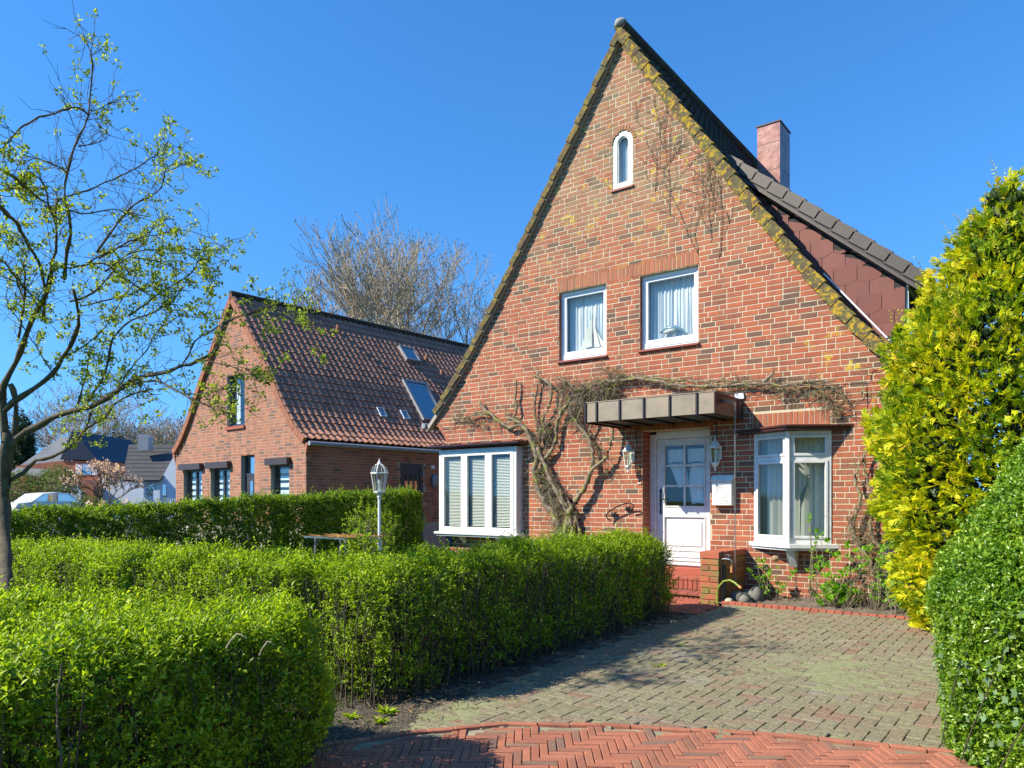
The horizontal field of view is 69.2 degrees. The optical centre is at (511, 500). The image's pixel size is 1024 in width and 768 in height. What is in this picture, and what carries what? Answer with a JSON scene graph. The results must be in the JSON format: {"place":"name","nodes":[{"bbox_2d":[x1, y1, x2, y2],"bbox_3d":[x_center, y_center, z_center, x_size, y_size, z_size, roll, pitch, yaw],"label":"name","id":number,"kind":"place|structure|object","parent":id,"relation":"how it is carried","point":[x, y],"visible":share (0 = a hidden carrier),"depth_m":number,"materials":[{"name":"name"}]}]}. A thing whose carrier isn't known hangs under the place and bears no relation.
{"place":"outdoors","nodes":[
{"label":"outdoors","id":0,"kind":"place"},
{"bbox_2d":[11,519,173,539],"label":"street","id":1,"kind":"structure","parent":0,"point":[96,533],"depth_m":30.38,"materials":[{"name":"grey asphalt"}]},
{"bbox_2d":[9,470,42,501],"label":"shrub","id":2,"kind":"object","parent":1,"relation":"on","point":[25,490],"visible":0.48,"depth_m":39.69,"materials":[{"name":"green plant"}]},
{"bbox_2d":[11,492,93,521],"bbox_3d":[-23.703,0.330,38.027,1.646,1.500,4.139,0,0,28],"label":"parked car","id":3,"kind":"object","parent":1,"relation":"on","point":[42,498],"visible":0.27,"depth_m":37.21,"materials":[{"name":"paint"}]},
{"bbox_2d":[31,538,721,767],"bbox_3d":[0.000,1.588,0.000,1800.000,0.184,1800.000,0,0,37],"label":"ground","id":4,"kind":"structure","parent":0,"point":[306,612],"depth_m":10.82,"materials":[{"name":"brown soil"}]},
{"bbox_2d":[8,408,42,482],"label":"conifer","id":5,"kind":"object","parent":4,"relation":"on","point":[25,449],"visible":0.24,"depth_m":59.60,"materials":[{"name":"green plant"}]},
{"bbox_2d":[27,463,83,496],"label":"shrub","id":6,"kind":"object","parent":4,"relation":"on","point":[53,484],"visible":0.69,"depth_m":39.58,"materials":[{"name":"green plant"}]},
{"bbox_2d":[10,480,102,518],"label":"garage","id":7,"kind":"structure","parent":4,"relation":"on","point":[92,484],"depth_m":43.00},
{"bbox_2d":[57,484,81,518],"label":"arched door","id":8,"kind":"structure","parent":7,"relation":"in","point":[64,484],"depth_m":42.92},
{"bbox_2d":[11,431,134,484],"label":"gabled house","id":9,"kind":"structure","parent":4,"relation":"on","point":[115,450],"depth_m":46.55,"materials":[{"name":"tile"}]},
{"bbox_2d":[65,491,102,509],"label":"shrub","id":10,"kind":"object","parent":4,"relation":"on","point":[83,501],"visible":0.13,"depth_m":35.85,"materials":[{"name":"green plant"}]},
{"bbox_2d":[7,370,172,460],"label":"bare tree","id":11,"kind":"object","parent":4,"relation":"on","point":[46,440],"visible":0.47,"depth_m":69.96,"materials":[{"name":"brown plant"}]},
{"bbox_2d":[59,457,147,504],"bbox_3d":[-18.541,-0.178,34.054,2.795,3.662,3.434,0,0,14],"label":"magnolia","id":12,"kind":"object","parent":4,"relation":"on","point":[103,466],"visible":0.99,"depth_m":33.71,"materials":[{"name":"pink plant"}]},
{"bbox_2d":[87,428,123,438],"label":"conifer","id":13,"kind":"object","parent":4,"relation":"on","point":[110,434],"depth_m":65.81,"materials":[{"name":"green plant"}]},
{"bbox_2d":[102,434,175,517],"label":"white house","id":14,"kind":"structure","parent":4,"relation":"on","point":[150,464],"depth_m":44.28,"materials":[{"name":"grey tile"}]},
{"bbox_2d":[99,407,184,444],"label":"bare tree","id":15,"kind":"object","parent":4,"relation":"on","point":[125,424],"visible":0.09,"depth_m":76.67,"materials":[{"name":"brown plant"}]},
{"bbox_2d":[108,405,183,444],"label":"bare tree","id":16,"kind":"object","parent":4,"relation":"on","point":[174,432],"visible":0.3,"depth_m":73.83,"materials":[{"name":"brown plant"}]},
{"bbox_2d":[123,483,174,519],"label":"white fence","id":17,"kind":"object","parent":4,"relation":"on","point":[133,495],"visible":0.32,"depth_m":41.00,"materials":[{"name":"white wood"}]},
{"bbox_2d":[0,0,337,592],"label":"hawthorn tree","id":18,"kind":"object","parent":4,"relation":"on","point":[11,439],"visible":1,"depth_m":6.68,"materials":[{"name":"green plant"}]},
{"bbox_2d":[0,575,350,767],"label":"privet hedge","id":19,"kind":"object","parent":4,"relation":"on","point":[162,657],"visible":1,"depth_m":3.71,"materials":[{"name":"green plant"}]},
{"bbox_2d":[55,664,62,767],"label":"dead branch","id":20,"kind":"object","parent":19,"relation":"in","point":[59,741],"visible":1,"depth_m":2.90,"materials":[{"name":"wood"}]},
{"bbox_2d":[225,633,245,647],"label":"dead branch","id":21,"kind":"object","parent":19,"relation":"on","point":[232,639],"visible":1,"depth_m":3.29,"materials":[{"name":"beige wood"}]},
{"bbox_2d":[259,641,273,655],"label":"dead branch","id":22,"kind":"object","parent":19,"relation":"attached to","point":[263,647],"visible":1,"depth_m":3.49,"materials":[{"name":"wood"}]},
{"bbox_2d":[10,530,370,689],"bbox_3d":[-4.766,1.135,8.854,8.207,1.577,1.498,0,0,37],"label":"privet hedge","id":23,"kind":"object","parent":4,"relation":"on","point":[68,563],"visible":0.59,"depth_m":7.52,"materials":[{"name":"green plant"}]},
{"bbox_2d":[10,483,426,590],"bbox_3d":[-4.932,0.716,13.052,1.258,2.179,8.540,0,0,42],"label":"beech hedge","id":24,"kind":"object","parent":4,"relation":"on","point":[91,520],"visible":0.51,"depth_m":12.93,"materials":[{"name":"green plant"}]},
{"bbox_2d":[172,290,469,557],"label":"brick house","id":25,"kind":"structure","parent":4,"relation":"on","point":[357,406],"depth_m":21.64,"materials":[{"name":"red brick"}]},
{"bbox_2d":[188,470,221,524],"bbox_3d":[-9.647,-0.095,23.284,1.180,1.750,0.510,0,0,41],"label":"window","id":26,"kind":"structure","parent":25,"relation":"in","point":[197,474],"depth_m":23.11,"materials":[{"name":"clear glass"}]},
{"bbox_2d":[215,468,229,525],"bbox_3d":[-8.362,-0.095,22.171,1.100,1.750,0.510,0,0,41],"label":"window","id":27,"kind":"structure","parent":25,"relation":"in","point":[224,473],"depth_m":22.04,"materials":[{"name":"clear glass"}]},
{"bbox_2d":[231,375,244,426],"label":"window","id":28,"kind":"structure","parent":25,"relation":"in","point":[238,415],"depth_m":21.65,"materials":[{"name":"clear glass"}]},
{"bbox_2d":[245,455,253,546],"bbox_3d":[-7.330,0.030,20.979,0.700,2.640,0.060,0,0,41],"label":"entrance door","id":29,"kind":"structure","parent":25,"relation":"in","point":[249,477],"depth_m":21.08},
{"bbox_2d":[275,465,288,540],"bbox_3d":[-5.943,0.190,20.076,0.860,2.320,0.510,0,0,41],"label":"window","id":30,"kind":"structure","parent":25,"relation":"in","point":[277,466],"depth_m":20.09,"materials":[{"name":"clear glass"}]},
{"bbox_2d":[400,463,422,543],"bbox_3d":[-2.963,0.140,21.722,0.070,2.420,0.880,0,0,41],"label":"side door","id":31,"kind":"structure","parent":25,"relation":"in","point":[411,473],"depth_m":21.75,"materials":[{"name":"brown wood"}]},
{"bbox_2d":[304,533,383,599],"bbox_3d":[-2.132,1.010,9.354,0.835,1.166,1.000,0,0,-34],"label":"bench","id":32,"kind":"object","parent":4,"relation":"on","point":[340,537],"visible":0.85,"depth_m":9.28,"materials":[{"name":"wood"}]},
{"bbox_2d":[340,526,389,563],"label":"broadleaf plant","id":33,"kind":"object","parent":4,"relation":"on","point":[352,543],"visible":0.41,"depth_m":9.06,"materials":[{"name":"green plant"}]},
{"bbox_2d":[342,494,400,555],"bbox_3d":[-1.940,0.447,10.229,0.826,1.078,0.859,0,0,-12],"label":"garden shrub","id":34,"kind":"object","parent":4,"relation":"on","point":[385,538],"visible":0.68,"depth_m":10.20,"materials":[{"name":"green plant"}]},
{"bbox_2d":[370,458,387,576],"bbox_3d":[-1.692,0.521,9.476,0.234,2.120,0.203,0,0,37],"label":"lamp post","id":35,"kind":"object","parent":4,"relation":"on","point":[379,492],"visible":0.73,"depth_m":9.46,"materials":[{"name":"white metal"}]},
{"bbox_2d":[277,192,497,344],"bbox_3d":[-5.944,-7.057,39.037,11.258,17.455,14.905,0,0,37],"label":"bare tree","id":36,"kind":"object","parent":4,"relation":"on","point":[374,288],"visible":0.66,"depth_m":37.59,"materials":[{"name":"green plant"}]},
{"bbox_2d":[176,611,695,756],"bbox_3d":[-0.163,1.575,8.307,2.850,0.218,8.200,0,0,37],"label":"soil bed","id":37,"kind":"object","parent":4,"relation":"on","point":[367,712],"visible":0.2,"depth_m":6.26,"materials":[{"name":"brown soil"}]},
{"bbox_2d":[341,710,361,718],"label":"weed","id":38,"kind":"object","parent":37,"relation":"on","point":[349,715],"visible":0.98,"depth_m":5.58,"materials":[{"name":"green plant"}]},
{"bbox_2d":[366,714,391,723],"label":"weed","id":39,"kind":"object","parent":37,"relation":"on","point":[381,720],"visible":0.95,"depth_m":5.46,"materials":[{"name":"green plant"}]},
{"bbox_2d":[375,704,400,714],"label":"weed","id":40,"kind":"object","parent":37,"relation":"on","point":[384,710],"visible":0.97,"depth_m":5.74,"materials":[{"name":"green plant"}]},
{"bbox_2d":[300,521,681,708],"bbox_3d":[0.283,1.081,8.107,1.429,1.613,5.676,0,0,37],"label":"privet hedge","id":41,"kind":"object","parent":37,"relation":"on","point":[551,604],"visible":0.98,"depth_m":6.83,"materials":[{"name":"green plant"}]},
{"bbox_2d":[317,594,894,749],"bbox_3d":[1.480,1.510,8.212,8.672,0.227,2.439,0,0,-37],"label":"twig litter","id":42,"kind":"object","parent":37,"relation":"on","point":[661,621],"visible":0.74,"depth_m":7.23,"materials":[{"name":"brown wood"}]},
{"bbox_2d":[321,609,939,758],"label":"dry leaves","id":43,"kind":"object","parent":37,"relation":"on","point":[508,685],"visible":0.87,"depth_m":6.11,"materials":[{"name":"brown plant"}]},
{"bbox_2d":[645,566,700,598],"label":"door steps","id":44,"kind":"structure","parent":4,"relation":"on","point":[688,583],"depth_m":11.72,"materials":[{"name":"brick"}]},
{"bbox_2d":[421,17,989,602],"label":"brick house","id":45,"kind":"structure","parent":4,"relation":"on","point":[789,283],"depth_m":12.50,"materials":[{"name":"brick"}]},
{"bbox_2d":[447,536,452,541],"bbox_3d":[-1.272,0.785,15.253,0.110,0.130,0.088,0,0,37],"label":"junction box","id":46,"kind":"object","parent":45,"relation":"attached to","point":[450,538],"visible":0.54,"depth_m":15.21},
{"bbox_2d":[426,439,527,542],"bbox_3d":[-0.613,-0.160,14.806,2.340,2.020,0.700,0,0,37],"label":"bay window","id":47,"kind":"structure","parent":45,"relation":"in","point":[491,478],"depth_m":14.78,"materials":[{"name":"white paint"}]},
{"bbox_2d":[562,285,606,360],"bbox_3d":[1.327,-3.203,13.467,0.994,1.246,0.082,0,0,37],"label":"window","id":48,"kind":"structure","parent":45,"relation":"in","point":[566,355],"depth_m":13.54,"materials":[{"name":"plastic"}]},
{"bbox_2d":[579,314,603,350],"bbox_3d":[1.468,-3.040,13.461,0.563,0.700,0.060,0,0,37],"label":"model sailboat","id":49,"kind":"object","parent":45,"relation":"on","point":[588,341],"visible":0.75,"depth_m":13.48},
{"bbox_2d":[606,502,633,520],"bbox_3d":[1.883,0.196,12.809,0.557,0.327,0.141,0,0,37],"label":"hose holder","id":50,"kind":"object","parent":45,"relation":"attached to","point":[615,513],"visible":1,"depth_m":12.79,"materials":[{"name":"black metal"}]},
{"bbox_2d":[613,131,632,188],"bbox_3d":[1.950,-5.924,12.923,0.376,0.968,0.080,0,0,37],"label":"arched window","id":51,"kind":"structure","parent":45,"relation":"in","point":[616,146],"depth_m":12.94,"materials":[{"name":"paint"}]},
{"bbox_2d":[622,441,634,472],"bbox_3d":[1.993,-0.752,12.650,0.226,0.577,0.256,0,0,37],"label":"wall lantern","id":52,"kind":"object","parent":45,"relation":"attached to","point":[628,448],"depth_m":12.59,"materials":[{"name":"white paint"}]},
{"bbox_2d":[443,357,858,539],"bbox_3d":[1.621,-0.634,12.907,8.177,3.809,0.287,0,0,37],"label":"climbing vine","id":53,"kind":"object","parent":45,"relation":"attached to","point":[601,391],"visible":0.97,"depth_m":13.28,"materials":[{"name":"brown plant"}]},
{"bbox_2d":[584,390,743,443],"bbox_3d":[2.461,-1.323,11.755,2.414,0.705,1.110,0,0,37],"label":"door canopy","id":54,"kind":"object","parent":45,"relation":"attached to","point":[674,409],"visible":1,"depth_m":11.42,"materials":[{"name":"metal"}]},
{"bbox_2d":[734,402,735,585],"bbox_3d":[3.261,-0.090,10.850,0.022,2.707,0.022,0,0,-9],"label":"rain chain","id":55,"kind":"object","parent":54,"relation":"hanging from","point":[735,492],"visible":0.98,"depth_m":10.85,"materials":[{"name":"grey metal"}]},
{"bbox_2d":[642,266,697,349],"bbox_3d":[2.666,-3.203,12.443,1.044,1.246,0.082,0,0,37],"label":"window","id":56,"kind":"structure","parent":45,"relation":"in","point":[646,343],"depth_m":12.48,"materials":[{"name":"plastic"}]},
{"bbox_2d":[660,325,687,337],"bbox_3d":[2.727,-2.817,12.489,0.534,0.274,0.103,0,0,37],"label":"whale figurine","id":57,"kind":"object","parent":45,"relation":"on","point":[667,329],"visible":0.96,"depth_m":12.48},
{"bbox_2d":[650,429,709,566],"bbox_3d":[2.882,0.000,12.520,1.210,2.360,0.128,0,0,37],"label":"front door","id":58,"kind":"structure","parent":45,"relation":"in","point":[686,527],"depth_m":12.55,"materials":[{"name":"white paint"}]},
{"bbox_2d":[629,91,736,257],"bbox_3d":[2.788,-5.446,12.203,1.973,3.190,0.036,0,0,37],"label":"dead creeper","id":59,"kind":"object","parent":45,"relation":"attached to","point":[708,170],"visible":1,"depth_m":12.12,"materials":[{"name":"brown plant"}]},
{"bbox_2d":[708,436,721,470],"bbox_3d":[3.216,-0.752,11.715,0.226,0.577,0.256,0,0,37],"label":"wall lantern","id":60,"kind":"object","parent":45,"relation":"attached to","point":[715,445],"depth_m":11.66,"materials":[{"name":"white paint"}]},
{"bbox_2d":[711,474,734,505],"bbox_3d":[3.322,-0.165,11.705,0.350,0.489,0.143,0,0,37],"label":"mailbox","id":61,"kind":"object","parent":45,"relation":"attached to","point":[722,490],"visible":0.99,"depth_m":11.66,"materials":[{"name":"white paint"}]},
{"bbox_2d":[634,380,879,386],"bbox_3d":[3.533,-1.824,11.611,4.398,0.315,0.007,0,0,37],"label":"support wire","id":62,"kind":"object","parent":45,"relation":"attached to","point":[837,382],"visible":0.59,"depth_m":10.71,"materials":[{"name":"grey metal"}]},
{"bbox_2d":[736,424,853,566],"bbox_3d":[4.333,-0.100,11.149,1.977,2.300,1.943,0,0,-27],"label":"corner bay window","id":63,"kind":"structure","parent":45,"relation":"in","point":[784,454],"depth_m":11.05,"materials":[{"name":"white paint"}]},
{"bbox_2d":[800,475,809,533],"bbox_3d":[4.340,0.084,10.982,0.166,0.933,0.060,0,0,37],"label":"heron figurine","id":64,"kind":"object","parent":45,"relation":"on","point":[802,494],"visible":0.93,"depth_m":10.99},
{"bbox_2d":[824,357,898,604],"bbox_3d":[4.994,-0.146,10.327,1.224,3.843,0.282,0,0,37],"label":"twisted creeper","id":65,"kind":"object","parent":45,"relation":"attached to","point":[853,535],"visible":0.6,"depth_m":10.41,"materials":[{"name":"brown plant"}]},
{"bbox_2d":[700,548,745,604],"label":"brick pier","id":66,"kind":"structure","parent":4,"relation":"on","point":[710,569],"depth_m":10.84,"materials":[{"name":"red brick"}]},
{"bbox_2d":[716,579,741,604],"bbox_3d":[3.077,1.309,10.520,0.055,0.385,0.397,0,0,-44],"label":"garden hose","id":67,"kind":"object","parent":4,"relation":"on","point":[732,581],"visible":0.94,"depth_m":10.58,"materials":[{"name":"green rubber"}]},
{"bbox_2d":[738,593,751,602],"bbox_3d":[3.329,1.417,10.610,0.184,0.201,0.153,0,0,26],"label":"stone","id":68,"kind":"object","parent":4,"relation":"on","point":[745,597],"visible":0.73,"depth_m":10.56,"materials":[{"name":"grey stone"}]},
{"bbox_2d":[748,586,763,601],"bbox_3d":[3.515,1.377,10.721,0.231,0.278,0.259,0,0,20],"label":"stone","id":69,"kind":"object","parent":4,"relation":"on","point":[755,593],"visible":0.68,"depth_m":10.63,"materials":[{"name":"grey stone"}]},
{"bbox_2d":[722,601,911,618],"bbox_3d":[3.990,1.506,9.897,2.455,0.147,0.140,0,0,39],"label":"bed edging","id":70,"kind":"object","parent":4,"relation":"on","point":[780,607],"visible":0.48,"depth_m":9.94,"materials":[{"name":"brick"}]},
{"bbox_2d":[714,595,923,617],"bbox_3d":[5.255,1.450,9.672,5.000,0.095,1.250,0,0,37],"label":"flower bed","id":71,"kind":"object","parent":4,"relation":"on","point":[853,609],"visible":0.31,"depth_m":10.20,"materials":[{"name":"brown soil"}]},
{"bbox_2d":[721,551,732,604],"bbox_3d":[3.095,1.115,10.662,0.168,0.770,0.076,0,0,37],"label":"garden tap","id":72,"kind":"object","parent":71,"relation":"on","point":[723,577],"visible":0.99,"depth_m":10.67,"materials":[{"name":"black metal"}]},
{"bbox_2d":[731,591,742,600],"bbox_3d":[3.273,1.399,10.785,0.196,0.179,0.168,0,0,42],"label":"stone","id":73,"kind":"object","parent":71,"relation":"on","point":[735,595],"visible":0.67,"depth_m":10.73,"materials":[{"name":"grey stone"}]},
{"bbox_2d":[746,555,796,600],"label":"hydrangea","id":74,"kind":"object","parent":71,"relation":"on","point":[766,569],"visible":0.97,"depth_m":10.86,"materials":[{"name":"green plant"}]},
{"bbox_2d":[807,513,840,602],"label":"hydrangea","id":75,"kind":"object","parent":71,"relation":"on","point":[815,542],"visible":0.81,"depth_m":10.43,"materials":[{"name":"green plant"}]},
{"bbox_2d":[778,569,900,612],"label":"dead stalks","id":76,"kind":"object","parent":71,"relation":"on","point":[861,603],"visible":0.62,"depth_m":10.02,"materials":[{"name":"brown plant"}]},
{"bbox_2d":[805,537,887,607],"bbox_3d":[4.560,0.997,10.075,1.120,0.980,0.656,0,0,37],"label":"hydrangea","id":77,"kind":"object","parent":71,"relation":"on","point":[837,590],"visible":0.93,"depth_m":10.07,"materials":[{"name":"green plant"}]},
{"bbox_2d":[855,542,893,610],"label":"hydrangea","id":78,"kind":"object","parent":71,"relation":"on","point":[881,579],"visible":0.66,"depth_m":9.84,"materials":[{"name":"green plant"}]},
{"bbox_2d":[883,577,904,613],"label":"hydrangea","id":79,"kind":"object","parent":71,"relation":"on","point":[887,588],"visible":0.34,"depth_m":9.54,"materials":[{"name":"green plant"}]},
{"bbox_2d":[859,156,1023,633],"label":"golden conifer","id":80,"kind":"object","parent":4,"relation":"on","point":[945,354],"visible":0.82,"depth_m":8.19,"materials":[{"name":"yellow plant"}]},
{"bbox_2d":[920,435,1023,767],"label":"box bush","id":81,"kind":"object","parent":4,"relation":"on","point":[978,566],"visible":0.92,"depth_m":4.43,"materials":[{"name":"green plant"}]},
{"bbox_2d":[932,591,1023,767],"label":"ivy","id":82,"kind":"object","parent":81,"relation":"attached to","point":[1015,723],"visible":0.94,"depth_m":4.29,"materials":[{"name":"green plant"}]},
{"bbox_2d":[0,0,1023,495],"label":"sky","id":83,"kind":"structure","parent":0,"point":[896,113],"materials":[{"name":"blue"}]},
{"bbox_2d":[176,721,1018,767],"bbox_3d":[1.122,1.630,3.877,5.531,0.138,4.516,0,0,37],"label":"pavement","id":84,"kind":"structure","parent":0,"point":[678,747],"depth_m":4.75,"materials":[{"name":"red brick"}]},
{"bbox_2d":[644,598,722,614],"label":"garden path","id":85,"kind":"structure","parent":0,"point":[689,605],"depth_m":10.37,"materials":[{"name":"brick"}]},
{"bbox_2d":[402,605,994,755],"bbox_3d":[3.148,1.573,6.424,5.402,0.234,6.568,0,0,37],"label":"driveway","id":86,"kind":"structure","parent":0,"point":[632,678],"depth_m":6.35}
]}

